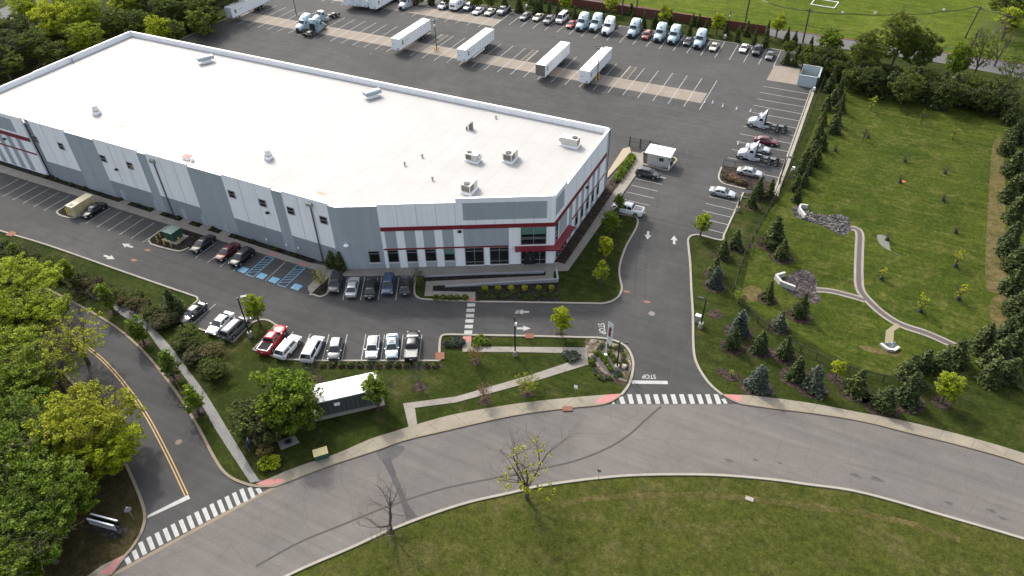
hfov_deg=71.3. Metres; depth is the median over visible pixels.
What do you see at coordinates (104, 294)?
street tree
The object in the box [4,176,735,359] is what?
stall lines
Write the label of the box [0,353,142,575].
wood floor
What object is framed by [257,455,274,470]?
round shrub
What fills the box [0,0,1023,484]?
ground
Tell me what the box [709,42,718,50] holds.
parked car
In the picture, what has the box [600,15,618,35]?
semi tractor
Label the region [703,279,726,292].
mulch ring
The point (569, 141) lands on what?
rooftop unit
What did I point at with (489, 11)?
parked car
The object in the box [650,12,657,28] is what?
conifer
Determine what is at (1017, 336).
conifer
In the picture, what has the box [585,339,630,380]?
planting bed
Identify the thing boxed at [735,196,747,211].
lamp post
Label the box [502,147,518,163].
rooftop unit
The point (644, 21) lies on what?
conifer
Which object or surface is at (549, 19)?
pickup truck
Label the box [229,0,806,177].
stall lines
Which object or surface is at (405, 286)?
parked car
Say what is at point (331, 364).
round shrub
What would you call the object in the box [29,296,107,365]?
maple tree
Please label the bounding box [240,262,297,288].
accessible symbols
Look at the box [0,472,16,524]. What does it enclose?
maple tree
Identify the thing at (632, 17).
conifer
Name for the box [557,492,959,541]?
worn track
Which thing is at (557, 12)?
conifer
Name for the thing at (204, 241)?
parked car
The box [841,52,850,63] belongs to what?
thicket shrub
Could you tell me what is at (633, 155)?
hedge shrub
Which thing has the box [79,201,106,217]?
parked car
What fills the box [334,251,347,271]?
upright conifer
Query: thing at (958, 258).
sapling
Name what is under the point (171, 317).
rough shrub
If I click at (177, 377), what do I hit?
mulch ring
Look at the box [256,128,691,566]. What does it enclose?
tar seam
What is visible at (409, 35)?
box trailer
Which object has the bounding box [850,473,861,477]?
oil stain
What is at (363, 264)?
door
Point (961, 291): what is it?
sapling
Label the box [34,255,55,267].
rough shrub
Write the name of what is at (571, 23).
parked car
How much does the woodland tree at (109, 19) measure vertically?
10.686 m
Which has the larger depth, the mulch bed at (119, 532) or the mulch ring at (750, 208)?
the mulch ring at (750, 208)
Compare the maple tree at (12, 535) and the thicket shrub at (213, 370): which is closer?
the maple tree at (12, 535)
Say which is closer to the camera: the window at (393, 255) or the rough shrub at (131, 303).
the rough shrub at (131, 303)
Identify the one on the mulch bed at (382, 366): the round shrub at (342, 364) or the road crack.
the round shrub at (342, 364)
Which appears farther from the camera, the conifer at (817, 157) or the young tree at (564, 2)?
the young tree at (564, 2)
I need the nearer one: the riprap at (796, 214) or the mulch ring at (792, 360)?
the mulch ring at (792, 360)
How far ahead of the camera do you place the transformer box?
125.58 m
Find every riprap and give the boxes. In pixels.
[783,270,820,303]
[792,205,849,234]
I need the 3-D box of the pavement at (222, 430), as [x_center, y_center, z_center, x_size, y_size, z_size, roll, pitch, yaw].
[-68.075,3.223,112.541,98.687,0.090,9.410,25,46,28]
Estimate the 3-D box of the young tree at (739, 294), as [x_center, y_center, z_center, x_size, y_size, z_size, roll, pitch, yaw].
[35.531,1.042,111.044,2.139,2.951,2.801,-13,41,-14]
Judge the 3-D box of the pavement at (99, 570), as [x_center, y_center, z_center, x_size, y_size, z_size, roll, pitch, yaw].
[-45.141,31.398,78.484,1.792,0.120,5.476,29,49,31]
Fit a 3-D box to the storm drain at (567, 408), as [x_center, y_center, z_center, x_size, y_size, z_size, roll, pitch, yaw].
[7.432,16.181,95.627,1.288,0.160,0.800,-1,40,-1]
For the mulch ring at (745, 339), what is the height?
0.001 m
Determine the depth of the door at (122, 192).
135.72 m
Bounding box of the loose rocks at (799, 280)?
[786,273,815,295]
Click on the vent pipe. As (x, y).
(470, 126)
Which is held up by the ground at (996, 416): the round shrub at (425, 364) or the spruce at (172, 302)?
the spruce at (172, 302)
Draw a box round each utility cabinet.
[312,446,328,460]
[694,313,700,323]
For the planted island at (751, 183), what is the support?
on the parking lot
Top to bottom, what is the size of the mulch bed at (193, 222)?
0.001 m
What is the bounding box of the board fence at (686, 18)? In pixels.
[543,0,766,33]
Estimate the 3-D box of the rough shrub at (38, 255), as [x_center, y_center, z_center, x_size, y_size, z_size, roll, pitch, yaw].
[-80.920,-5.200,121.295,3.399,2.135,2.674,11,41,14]
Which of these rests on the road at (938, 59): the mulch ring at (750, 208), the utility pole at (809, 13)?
the utility pole at (809, 13)
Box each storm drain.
[5,231,17,236]
[435,352,444,359]
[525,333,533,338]
[562,406,572,411]
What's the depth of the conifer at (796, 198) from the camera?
132.54 m
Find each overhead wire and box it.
[762,0,976,15]
[977,6,1022,17]
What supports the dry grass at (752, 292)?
on the meadow
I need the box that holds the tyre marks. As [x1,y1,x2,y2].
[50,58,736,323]
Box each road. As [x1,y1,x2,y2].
[0,0,51,18]
[14,288,271,571]
[115,404,1023,575]
[588,0,1023,78]
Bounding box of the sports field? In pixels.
[602,0,1023,63]
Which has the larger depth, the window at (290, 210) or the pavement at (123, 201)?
the pavement at (123, 201)
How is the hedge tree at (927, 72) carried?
on the ground at (996, 416)
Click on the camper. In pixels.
(455, 4)
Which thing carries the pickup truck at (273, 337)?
on the parking lot
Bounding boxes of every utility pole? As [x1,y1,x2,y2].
[744,0,749,22]
[802,8,812,42]
[964,6,983,37]
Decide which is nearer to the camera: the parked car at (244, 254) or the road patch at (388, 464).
the road patch at (388, 464)
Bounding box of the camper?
[449,0,466,10]
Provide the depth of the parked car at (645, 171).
139.88 m
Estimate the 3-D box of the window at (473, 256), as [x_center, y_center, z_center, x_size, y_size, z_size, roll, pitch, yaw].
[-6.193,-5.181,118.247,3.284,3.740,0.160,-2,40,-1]
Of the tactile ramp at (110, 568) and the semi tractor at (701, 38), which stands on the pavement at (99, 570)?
the tactile ramp at (110, 568)
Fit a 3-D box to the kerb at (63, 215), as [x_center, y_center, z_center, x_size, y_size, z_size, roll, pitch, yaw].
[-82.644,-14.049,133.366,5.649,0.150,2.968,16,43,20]
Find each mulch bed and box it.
[0,161,119,201]
[91,521,127,537]
[127,202,153,211]
[160,212,182,220]
[188,221,202,226]
[208,228,222,233]
[228,233,315,262]
[256,451,280,471]
[315,362,443,368]
[433,282,559,301]
[442,341,461,348]
[475,337,490,345]
[555,166,630,263]
[588,357,627,385]
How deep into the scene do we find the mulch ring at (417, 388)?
98.94 m
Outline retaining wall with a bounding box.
[425,268,558,286]
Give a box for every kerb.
[0,4,811,395]
[15,288,276,575]
[56,206,79,218]
[148,225,188,251]
[268,400,1023,487]
[284,473,1023,575]
[309,276,330,297]
[413,213,638,304]
[597,0,1023,64]
[642,151,676,170]
[718,167,744,189]
[775,92,813,196]
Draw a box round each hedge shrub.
[612,174,621,181]
[615,170,624,177]
[617,167,627,173]
[619,163,629,170]
[623,160,631,166]
[625,156,633,163]
[627,153,635,160]
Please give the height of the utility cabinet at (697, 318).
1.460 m
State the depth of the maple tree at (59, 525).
75.14 m
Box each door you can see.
[74,205,80,212]
[81,202,87,209]
[87,198,93,204]
[120,190,127,200]
[153,200,160,210]
[181,209,187,218]
[201,215,207,225]
[223,222,229,231]
[359,259,367,268]
[524,253,534,264]
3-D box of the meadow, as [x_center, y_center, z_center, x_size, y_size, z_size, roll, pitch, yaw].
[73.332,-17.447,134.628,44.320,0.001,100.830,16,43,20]
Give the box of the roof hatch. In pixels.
[182,154,193,161]
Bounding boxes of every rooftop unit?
[460,177,478,195]
[464,150,481,163]
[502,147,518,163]
[559,133,580,148]
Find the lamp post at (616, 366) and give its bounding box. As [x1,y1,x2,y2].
[614,340,629,371]
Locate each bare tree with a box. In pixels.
[300,349,321,378]
[346,462,415,548]
[407,350,426,386]
[978,8,1014,48]
[985,16,1019,66]
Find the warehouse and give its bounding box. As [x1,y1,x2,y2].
[0,31,610,268]
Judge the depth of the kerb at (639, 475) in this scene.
85.04 m
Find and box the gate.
[629,136,658,148]
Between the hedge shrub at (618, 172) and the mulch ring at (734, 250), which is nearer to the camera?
the mulch ring at (734, 250)
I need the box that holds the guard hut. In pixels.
[645,144,675,169]
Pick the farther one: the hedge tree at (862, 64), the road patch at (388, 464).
the hedge tree at (862, 64)
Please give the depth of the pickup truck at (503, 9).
211.79 m
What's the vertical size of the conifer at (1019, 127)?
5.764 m
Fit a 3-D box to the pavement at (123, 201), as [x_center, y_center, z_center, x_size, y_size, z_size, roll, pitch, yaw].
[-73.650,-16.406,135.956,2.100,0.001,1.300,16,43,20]
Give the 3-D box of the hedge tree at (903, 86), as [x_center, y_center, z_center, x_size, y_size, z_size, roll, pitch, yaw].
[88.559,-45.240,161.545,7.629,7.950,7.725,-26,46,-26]
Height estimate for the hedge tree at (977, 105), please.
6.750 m
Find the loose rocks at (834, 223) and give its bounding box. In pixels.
[794,208,850,231]
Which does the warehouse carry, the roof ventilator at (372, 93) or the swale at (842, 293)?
the roof ventilator at (372, 93)
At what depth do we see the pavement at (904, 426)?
93.24 m
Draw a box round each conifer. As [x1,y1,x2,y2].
[324,251,334,269]
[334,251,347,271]
[532,1,537,14]
[538,0,543,13]
[546,0,551,15]
[554,2,559,16]
[571,5,577,19]
[600,2,604,18]
[627,3,634,15]
[629,11,633,24]
[641,12,647,28]
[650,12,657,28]
[666,11,673,24]
[686,19,692,36]
[689,13,695,26]
[695,13,701,27]
[703,18,709,33]
[722,23,729,34]
[733,25,740,42]
[742,20,750,36]
[751,24,757,45]
[761,28,769,48]
[762,21,770,38]
[783,27,790,41]
[788,173,801,192]
[789,186,803,203]
[791,31,797,45]
[793,157,806,179]
[796,146,811,166]
[800,170,809,187]
[806,158,814,175]
[808,127,821,146]
[809,139,818,157]
[811,145,822,167]
[814,118,824,133]
[816,104,828,125]
[817,133,828,151]
[820,94,832,111]
[823,68,835,93]
[826,116,842,134]
[830,107,842,126]
[831,88,839,105]
[833,93,846,113]
[835,64,841,81]
[837,78,845,98]
[893,354,923,384]
[919,349,933,376]
[928,348,955,377]
[934,338,974,370]
[968,321,997,358]
[974,356,1006,392]
[975,336,1015,368]
[993,233,1016,261]
[993,325,1009,344]
[995,264,1023,296]
[996,129,1017,156]
[996,174,1020,203]
[996,221,1023,247]
[999,101,1021,125]
[999,148,1023,179]
[999,244,1023,272]
[999,310,1023,338]
[1000,290,1023,315]
[1001,118,1023,146]
[1001,193,1023,225]
[1001,357,1023,390]
[1008,326,1023,360]
[1010,170,1023,194]
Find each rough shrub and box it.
[0,239,9,250]
[0,249,10,257]
[26,251,41,259]
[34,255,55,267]
[73,271,90,285]
[75,276,93,289]
[85,283,99,295]
[90,275,103,284]
[108,286,126,298]
[115,295,129,306]
[122,292,140,310]
[127,287,144,298]
[135,296,151,310]
[135,304,151,313]
[161,311,179,325]
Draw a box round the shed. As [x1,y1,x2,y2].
[312,372,384,420]
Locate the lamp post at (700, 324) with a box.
[697,296,706,328]
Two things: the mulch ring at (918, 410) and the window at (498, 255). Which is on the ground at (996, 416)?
the mulch ring at (918, 410)
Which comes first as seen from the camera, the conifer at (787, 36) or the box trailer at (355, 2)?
the conifer at (787, 36)
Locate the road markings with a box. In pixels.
[104,231,726,564]
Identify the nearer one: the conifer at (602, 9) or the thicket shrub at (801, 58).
the thicket shrub at (801, 58)
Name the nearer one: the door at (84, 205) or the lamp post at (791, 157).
the door at (84, 205)
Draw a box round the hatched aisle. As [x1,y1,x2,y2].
[430,35,636,78]
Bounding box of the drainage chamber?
[277,435,299,449]
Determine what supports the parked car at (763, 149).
on the parking lot
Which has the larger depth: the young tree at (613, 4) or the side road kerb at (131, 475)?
the young tree at (613, 4)
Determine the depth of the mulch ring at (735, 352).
103.72 m
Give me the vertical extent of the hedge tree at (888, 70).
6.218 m
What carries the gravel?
on the meadow
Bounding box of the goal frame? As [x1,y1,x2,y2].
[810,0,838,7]
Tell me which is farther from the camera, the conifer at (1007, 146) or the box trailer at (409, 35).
the box trailer at (409, 35)
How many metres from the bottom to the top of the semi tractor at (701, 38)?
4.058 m
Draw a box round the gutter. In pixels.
[110,485,281,575]
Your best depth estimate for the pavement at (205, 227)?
129.12 m
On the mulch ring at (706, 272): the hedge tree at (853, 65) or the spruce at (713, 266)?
the spruce at (713, 266)
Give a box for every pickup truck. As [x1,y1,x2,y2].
[256,324,286,355]
[404,331,419,361]
[497,5,509,14]
[543,14,555,24]
[611,201,644,216]
[752,43,762,55]
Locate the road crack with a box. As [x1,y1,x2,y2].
[163,406,1012,575]
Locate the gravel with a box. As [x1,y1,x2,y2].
[877,235,900,255]
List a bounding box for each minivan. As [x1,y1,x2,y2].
[218,315,250,340]
[299,336,324,362]
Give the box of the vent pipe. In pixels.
[466,122,472,129]
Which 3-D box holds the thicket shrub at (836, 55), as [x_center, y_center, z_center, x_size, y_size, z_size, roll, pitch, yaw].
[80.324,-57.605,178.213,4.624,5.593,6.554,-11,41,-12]
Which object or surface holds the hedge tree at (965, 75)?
on the meadow
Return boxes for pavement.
[0,152,642,297]
[1,257,261,482]
[88,557,118,575]
[120,199,130,204]
[151,209,162,214]
[180,218,191,223]
[199,224,210,229]
[219,230,230,236]
[268,394,620,483]
[403,341,587,425]
[607,147,630,178]
[722,394,1023,461]
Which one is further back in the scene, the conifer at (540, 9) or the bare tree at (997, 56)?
the conifer at (540, 9)
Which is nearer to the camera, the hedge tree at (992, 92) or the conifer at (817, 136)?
the conifer at (817, 136)
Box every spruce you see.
[159,288,187,316]
[705,266,724,289]
[706,255,722,276]
[716,238,730,260]
[722,325,741,350]
[728,229,744,251]
[728,309,749,340]
[743,364,770,395]
[744,187,757,209]
[748,331,768,355]
[753,177,765,198]
[758,215,785,250]
[759,280,774,304]
[764,179,775,198]
[771,310,787,333]
[772,239,791,260]
[774,335,794,360]
[782,355,806,383]
[789,292,809,319]
[800,364,827,400]
[840,369,871,401]
[870,385,898,416]
[894,371,923,413]
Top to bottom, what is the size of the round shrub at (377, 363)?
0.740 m
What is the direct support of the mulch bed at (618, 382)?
on the planting bed at (591, 345)
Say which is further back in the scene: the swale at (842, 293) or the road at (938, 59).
the road at (938, 59)
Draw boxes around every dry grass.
[743,286,761,301]
[859,345,902,355]
[985,137,1006,292]
[990,294,1010,329]
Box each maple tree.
[0,241,63,304]
[0,258,15,297]
[0,273,42,329]
[0,301,53,378]
[0,342,62,400]
[0,383,68,456]
[0,397,15,423]
[0,408,62,486]
[0,418,40,487]
[0,450,100,520]
[0,452,66,556]
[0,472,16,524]
[0,494,84,575]
[0,505,55,575]
[0,511,30,569]
[1,327,87,396]
[3,279,86,334]
[16,373,105,460]
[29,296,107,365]
[41,360,146,460]
[72,403,147,479]
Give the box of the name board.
[86,513,120,530]
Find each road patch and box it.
[377,445,403,459]
[382,458,416,519]
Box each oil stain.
[1,9,795,354]
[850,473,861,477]
[871,476,884,481]
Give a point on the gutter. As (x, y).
(185, 535)
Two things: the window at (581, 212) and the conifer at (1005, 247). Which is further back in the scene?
the window at (581, 212)
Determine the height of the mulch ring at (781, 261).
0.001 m
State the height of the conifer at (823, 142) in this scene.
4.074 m
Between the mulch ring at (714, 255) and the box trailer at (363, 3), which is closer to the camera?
the mulch ring at (714, 255)
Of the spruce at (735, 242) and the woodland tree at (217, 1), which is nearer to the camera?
the spruce at (735, 242)
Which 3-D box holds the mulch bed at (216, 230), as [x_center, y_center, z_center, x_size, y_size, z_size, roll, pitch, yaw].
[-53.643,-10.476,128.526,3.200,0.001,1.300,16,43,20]
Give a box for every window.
[31,135,38,142]
[57,142,64,149]
[99,154,107,162]
[125,161,133,169]
[227,190,235,198]
[258,198,266,207]
[286,206,294,215]
[319,215,327,224]
[368,251,380,263]
[387,250,399,263]
[406,249,418,262]
[425,249,437,261]
[444,248,455,261]
[465,247,484,265]
[490,247,509,264]
[521,227,546,244]
[521,251,545,264]
[555,222,558,242]
[555,241,566,258]
[575,213,577,226]
[580,204,583,219]
[585,197,588,211]
[591,190,593,204]
[596,182,599,197]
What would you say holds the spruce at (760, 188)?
on the mulch ring at (761, 198)
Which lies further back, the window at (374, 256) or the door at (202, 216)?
the door at (202, 216)
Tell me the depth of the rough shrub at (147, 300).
111.47 m
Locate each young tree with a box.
[234,290,267,324]
[308,267,327,286]
[355,371,399,406]
[411,266,424,285]
[466,342,483,361]
[481,420,582,500]
[515,366,541,393]
[546,301,573,335]
[557,0,571,9]
[592,259,609,284]
[595,235,615,259]
[597,205,622,234]
[604,0,619,14]
[613,193,627,214]
[658,4,675,21]
[689,211,717,236]
[711,10,726,34]
[734,287,746,300]
[770,13,789,37]
[828,359,848,378]
[932,366,977,404]
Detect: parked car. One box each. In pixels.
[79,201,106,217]
[177,301,207,323]
[189,234,215,252]
[206,311,234,334]
[214,242,240,260]
[228,246,254,266]
[273,334,301,359]
[327,271,342,293]
[327,336,343,360]
[345,277,359,297]
[364,278,377,298]
[364,335,380,358]
[380,272,394,294]
[384,333,398,358]
[399,276,412,295]
[438,1,448,8]
[463,2,474,10]
[472,7,483,14]
[484,8,495,15]
[519,12,530,19]
[532,13,543,20]
[566,20,576,27]
[635,166,660,179]
[641,29,652,39]
[683,36,692,45]
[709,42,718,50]
[709,186,735,198]
[736,166,762,177]
[739,43,748,52]
[745,142,769,153]
[754,135,778,145]
[765,50,774,59]
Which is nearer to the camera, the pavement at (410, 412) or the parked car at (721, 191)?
the pavement at (410, 412)
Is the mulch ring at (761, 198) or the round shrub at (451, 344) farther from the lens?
the mulch ring at (761, 198)
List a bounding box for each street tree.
[0,238,40,264]
[53,250,86,288]
[77,278,131,311]
[116,300,161,343]
[148,336,186,383]
[158,377,211,414]
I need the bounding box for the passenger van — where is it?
[556,10,568,23]
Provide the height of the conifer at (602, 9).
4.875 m
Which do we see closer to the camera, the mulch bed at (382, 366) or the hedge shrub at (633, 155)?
the mulch bed at (382, 366)
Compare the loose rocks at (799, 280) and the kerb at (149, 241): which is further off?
the kerb at (149, 241)
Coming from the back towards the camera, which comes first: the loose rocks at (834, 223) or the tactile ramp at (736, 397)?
the loose rocks at (834, 223)
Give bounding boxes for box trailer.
[224,0,269,18]
[343,0,356,6]
[352,0,359,6]
[359,0,368,6]
[368,0,397,9]
[391,18,430,50]
[457,28,493,61]
[535,41,569,76]
[579,47,611,82]
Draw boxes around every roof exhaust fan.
[91,104,101,114]
[263,149,273,160]
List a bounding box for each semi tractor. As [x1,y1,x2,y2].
[294,13,311,32]
[302,18,326,37]
[312,10,339,20]
[398,0,417,10]
[575,11,591,31]
[588,12,604,31]
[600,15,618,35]
[626,17,643,37]
[652,22,669,42]
[666,24,683,44]
[692,28,708,48]
[736,140,781,166]
[746,109,788,133]
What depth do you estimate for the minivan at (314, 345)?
102.89 m
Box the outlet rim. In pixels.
[879,343,899,351]
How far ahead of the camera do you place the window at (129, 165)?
128.97 m
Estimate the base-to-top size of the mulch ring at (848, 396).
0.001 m
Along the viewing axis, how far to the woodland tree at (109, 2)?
205.86 m
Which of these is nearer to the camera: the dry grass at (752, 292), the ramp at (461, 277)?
the dry grass at (752, 292)
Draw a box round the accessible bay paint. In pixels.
[237,256,304,289]
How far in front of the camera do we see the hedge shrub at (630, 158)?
144.18 m
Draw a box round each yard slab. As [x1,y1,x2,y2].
[236,12,706,102]
[333,0,500,25]
[767,66,799,84]
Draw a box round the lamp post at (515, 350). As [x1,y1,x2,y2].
[513,310,519,356]
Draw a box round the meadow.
[744,88,1023,379]
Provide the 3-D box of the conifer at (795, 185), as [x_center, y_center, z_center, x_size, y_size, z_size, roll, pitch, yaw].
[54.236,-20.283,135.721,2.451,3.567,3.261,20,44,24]
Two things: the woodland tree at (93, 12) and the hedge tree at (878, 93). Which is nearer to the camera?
the hedge tree at (878, 93)
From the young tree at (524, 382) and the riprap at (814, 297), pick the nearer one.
the young tree at (524, 382)
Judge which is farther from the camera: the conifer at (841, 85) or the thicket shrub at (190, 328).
the conifer at (841, 85)
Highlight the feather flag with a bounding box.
[604,322,613,355]
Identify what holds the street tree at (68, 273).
on the ground at (996, 416)
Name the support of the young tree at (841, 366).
on the mulch ring at (831, 376)
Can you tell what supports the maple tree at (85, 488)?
on the wood floor
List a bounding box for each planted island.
[58,206,70,216]
[150,226,203,249]
[312,278,328,295]
[415,214,636,302]
[643,153,675,168]
[720,166,775,190]
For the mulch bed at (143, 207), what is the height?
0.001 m
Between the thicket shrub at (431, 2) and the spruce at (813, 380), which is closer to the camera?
the spruce at (813, 380)
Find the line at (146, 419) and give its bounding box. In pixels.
[56,326,187,495]
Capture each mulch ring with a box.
[107,310,117,314]
[138,339,149,346]
[168,373,179,381]
[192,408,205,417]
[311,375,323,383]
[372,405,384,410]
[413,382,426,391]
[470,358,480,364]
[478,396,490,405]
[519,388,533,397]
[555,332,566,339]
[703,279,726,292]
[704,270,724,278]
[712,251,732,261]
[719,339,744,354]
[722,370,739,381]
[723,323,752,341]
[727,244,744,252]
[739,376,774,397]
[742,201,760,210]
[746,342,770,358]
[748,192,766,200]
[756,235,788,251]
[757,293,777,304]
[767,320,790,333]
[769,251,793,263]
[770,347,797,364]
[779,366,807,387]
[786,308,812,323]
[797,384,828,398]
[827,373,842,383]
[837,379,872,402]
[863,394,901,418]
[894,387,925,413]
[930,395,950,409]
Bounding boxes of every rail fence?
[722,159,746,175]
[734,186,935,392]
[781,74,825,186]
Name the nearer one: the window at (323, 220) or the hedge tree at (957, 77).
the window at (323, 220)
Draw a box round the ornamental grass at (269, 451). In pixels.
[255,443,273,456]
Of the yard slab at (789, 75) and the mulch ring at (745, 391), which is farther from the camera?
the yard slab at (789, 75)
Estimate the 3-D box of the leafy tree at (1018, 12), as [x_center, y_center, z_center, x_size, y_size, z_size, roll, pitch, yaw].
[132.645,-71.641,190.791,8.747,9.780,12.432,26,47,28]
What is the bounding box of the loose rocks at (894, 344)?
[883,342,896,349]
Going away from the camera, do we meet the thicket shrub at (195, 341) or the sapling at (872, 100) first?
the thicket shrub at (195, 341)
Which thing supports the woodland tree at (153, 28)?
on the ground at (996, 416)
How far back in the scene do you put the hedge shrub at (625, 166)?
142.22 m
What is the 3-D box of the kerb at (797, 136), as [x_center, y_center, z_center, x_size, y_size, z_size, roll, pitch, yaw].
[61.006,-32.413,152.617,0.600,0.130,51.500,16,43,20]
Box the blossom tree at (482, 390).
[477,379,491,400]
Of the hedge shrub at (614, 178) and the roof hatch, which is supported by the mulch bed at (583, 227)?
the hedge shrub at (614, 178)
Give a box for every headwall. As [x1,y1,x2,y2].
[774,271,795,290]
[798,203,807,218]
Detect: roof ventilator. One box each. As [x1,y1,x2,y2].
[196,54,213,63]
[362,87,381,98]
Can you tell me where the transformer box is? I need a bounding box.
[162,225,188,244]
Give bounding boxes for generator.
[65,193,95,217]
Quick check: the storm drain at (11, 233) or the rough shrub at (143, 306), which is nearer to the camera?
the rough shrub at (143, 306)
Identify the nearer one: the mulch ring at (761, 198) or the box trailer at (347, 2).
the mulch ring at (761, 198)
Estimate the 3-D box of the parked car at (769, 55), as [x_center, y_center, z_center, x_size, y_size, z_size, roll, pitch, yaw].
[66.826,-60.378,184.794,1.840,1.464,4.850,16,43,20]
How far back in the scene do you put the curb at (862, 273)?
113.10 m
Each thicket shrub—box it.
[39,32,54,46]
[47,30,70,47]
[139,305,163,322]
[149,312,171,329]
[168,330,196,351]
[173,321,200,340]
[181,346,201,365]
[182,335,206,350]
[194,341,224,360]
[196,354,219,372]
[196,358,229,379]
[214,399,252,423]
[228,419,257,441]
[249,425,282,446]
[427,0,435,5]
[469,0,482,6]
[484,0,497,6]
[497,0,510,11]
[513,0,524,12]
[527,0,542,8]
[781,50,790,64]
[782,40,795,51]
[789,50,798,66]
[795,44,801,53]
[796,52,811,66]
[801,42,815,55]
[804,52,823,65]
[814,46,833,62]
[819,55,827,66]
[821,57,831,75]
[825,59,846,74]
[827,47,845,67]
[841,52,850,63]
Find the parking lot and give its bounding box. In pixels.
[0,0,814,403]
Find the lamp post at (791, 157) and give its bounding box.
[779,156,793,183]
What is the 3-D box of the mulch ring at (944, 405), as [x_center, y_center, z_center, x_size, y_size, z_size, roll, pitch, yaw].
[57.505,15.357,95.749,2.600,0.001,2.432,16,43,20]
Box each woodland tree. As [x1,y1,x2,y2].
[0,11,36,37]
[0,12,16,38]
[0,27,31,67]
[0,31,11,75]
[0,44,25,79]
[4,0,46,30]
[4,26,55,65]
[25,0,81,48]
[30,38,69,62]
[50,0,89,14]
[58,17,105,51]
[64,0,107,30]
[85,2,127,35]
[103,22,126,39]
[105,0,124,8]
[113,3,142,14]
[115,0,143,15]
[117,9,149,29]
[120,20,145,34]
[134,5,149,14]
[136,18,155,33]
[139,0,185,20]
[142,13,176,37]
[148,9,172,20]
[157,12,185,39]
[173,9,195,30]
[182,0,224,19]
[184,6,221,35]
[187,0,222,5]
[216,0,241,8]
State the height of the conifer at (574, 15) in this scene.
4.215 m
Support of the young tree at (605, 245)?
on the planted island at (578, 282)
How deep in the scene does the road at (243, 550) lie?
88.12 m
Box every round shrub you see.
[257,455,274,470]
[264,454,280,469]
[319,361,325,366]
[328,361,334,366]
[337,361,344,366]
[346,361,353,367]
[356,361,362,366]
[375,361,381,366]
[384,361,391,366]
[393,361,400,366]
[422,361,428,366]
[431,361,438,366]
[433,294,439,300]
[439,294,446,299]
[448,340,453,346]
[453,294,459,300]
[454,340,460,345]
[458,338,465,345]
[461,294,468,299]
[472,341,479,347]
[481,338,490,345]
[507,284,513,290]
[521,285,527,290]
[562,350,569,357]
[566,354,576,362]
[571,352,581,360]
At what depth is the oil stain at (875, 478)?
86.63 m
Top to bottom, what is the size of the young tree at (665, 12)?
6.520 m
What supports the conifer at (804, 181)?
on the meadow
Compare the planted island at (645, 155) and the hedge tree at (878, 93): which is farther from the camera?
the hedge tree at (878, 93)
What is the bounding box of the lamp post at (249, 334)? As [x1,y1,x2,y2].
[237,295,252,337]
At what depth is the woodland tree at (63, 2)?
200.50 m
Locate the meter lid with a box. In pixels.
[745,496,753,501]
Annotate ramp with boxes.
[102,555,123,573]
[256,479,283,484]
[421,272,545,280]
[463,336,470,340]
[596,394,619,403]
[724,394,741,400]
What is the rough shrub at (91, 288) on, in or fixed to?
on the ground at (996, 416)
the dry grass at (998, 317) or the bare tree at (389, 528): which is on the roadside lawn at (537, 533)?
the bare tree at (389, 528)
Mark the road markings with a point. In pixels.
(259, 491)
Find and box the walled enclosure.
[797,64,822,88]
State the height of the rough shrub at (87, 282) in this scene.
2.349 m
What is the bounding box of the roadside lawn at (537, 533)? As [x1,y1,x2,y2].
[291,476,1023,575]
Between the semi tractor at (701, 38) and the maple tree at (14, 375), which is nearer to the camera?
the maple tree at (14, 375)
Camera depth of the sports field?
208.67 m
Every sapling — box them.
[869,96,877,110]
[878,267,887,276]
[917,292,932,308]
[920,109,927,123]
[950,126,960,139]
[952,249,965,263]
[956,284,969,296]
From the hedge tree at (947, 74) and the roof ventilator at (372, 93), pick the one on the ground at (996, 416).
the hedge tree at (947, 74)
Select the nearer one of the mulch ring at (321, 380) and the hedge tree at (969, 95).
the mulch ring at (321, 380)
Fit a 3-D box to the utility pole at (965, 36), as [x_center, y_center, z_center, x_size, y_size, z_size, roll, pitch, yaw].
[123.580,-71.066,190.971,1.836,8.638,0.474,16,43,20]
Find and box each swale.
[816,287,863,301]
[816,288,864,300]
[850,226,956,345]
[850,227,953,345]
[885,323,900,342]
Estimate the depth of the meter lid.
84.69 m
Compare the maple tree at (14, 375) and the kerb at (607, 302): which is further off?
the kerb at (607, 302)
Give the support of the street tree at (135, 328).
on the ground at (996, 416)
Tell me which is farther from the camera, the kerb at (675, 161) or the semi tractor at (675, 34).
the semi tractor at (675, 34)
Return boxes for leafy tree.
[229,391,280,444]
[248,362,340,435]
[271,390,324,433]
[815,27,844,48]
[988,0,1023,18]
[994,4,1023,39]
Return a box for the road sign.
[124,507,133,518]
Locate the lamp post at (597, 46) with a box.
[594,44,604,79]
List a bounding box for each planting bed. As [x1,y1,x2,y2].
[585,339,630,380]
[593,348,622,375]
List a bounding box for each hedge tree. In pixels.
[841,67,865,89]
[845,59,865,69]
[849,25,889,64]
[849,61,864,84]
[853,69,874,89]
[856,65,886,93]
[859,58,887,78]
[867,74,886,98]
[877,62,902,81]
[879,3,939,64]
[882,71,897,99]
[887,67,926,103]
[898,66,926,80]
[901,23,954,70]
[909,80,931,103]
[917,67,923,80]
[921,80,941,100]
[922,83,948,110]
[923,68,940,83]
[923,68,945,85]
[933,75,980,108]
[936,70,950,85]
[945,34,976,76]
[947,73,962,100]
[953,82,970,105]
[960,72,978,87]
[960,86,982,107]
[967,23,1015,74]
[967,71,996,92]
[969,83,998,110]
[976,87,1002,110]
[977,89,1002,117]
[984,77,1021,96]
[991,88,1020,116]
[996,79,1022,97]
[998,45,1023,84]
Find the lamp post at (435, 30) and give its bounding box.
[430,18,438,50]
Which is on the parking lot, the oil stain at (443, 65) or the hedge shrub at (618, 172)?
the oil stain at (443, 65)

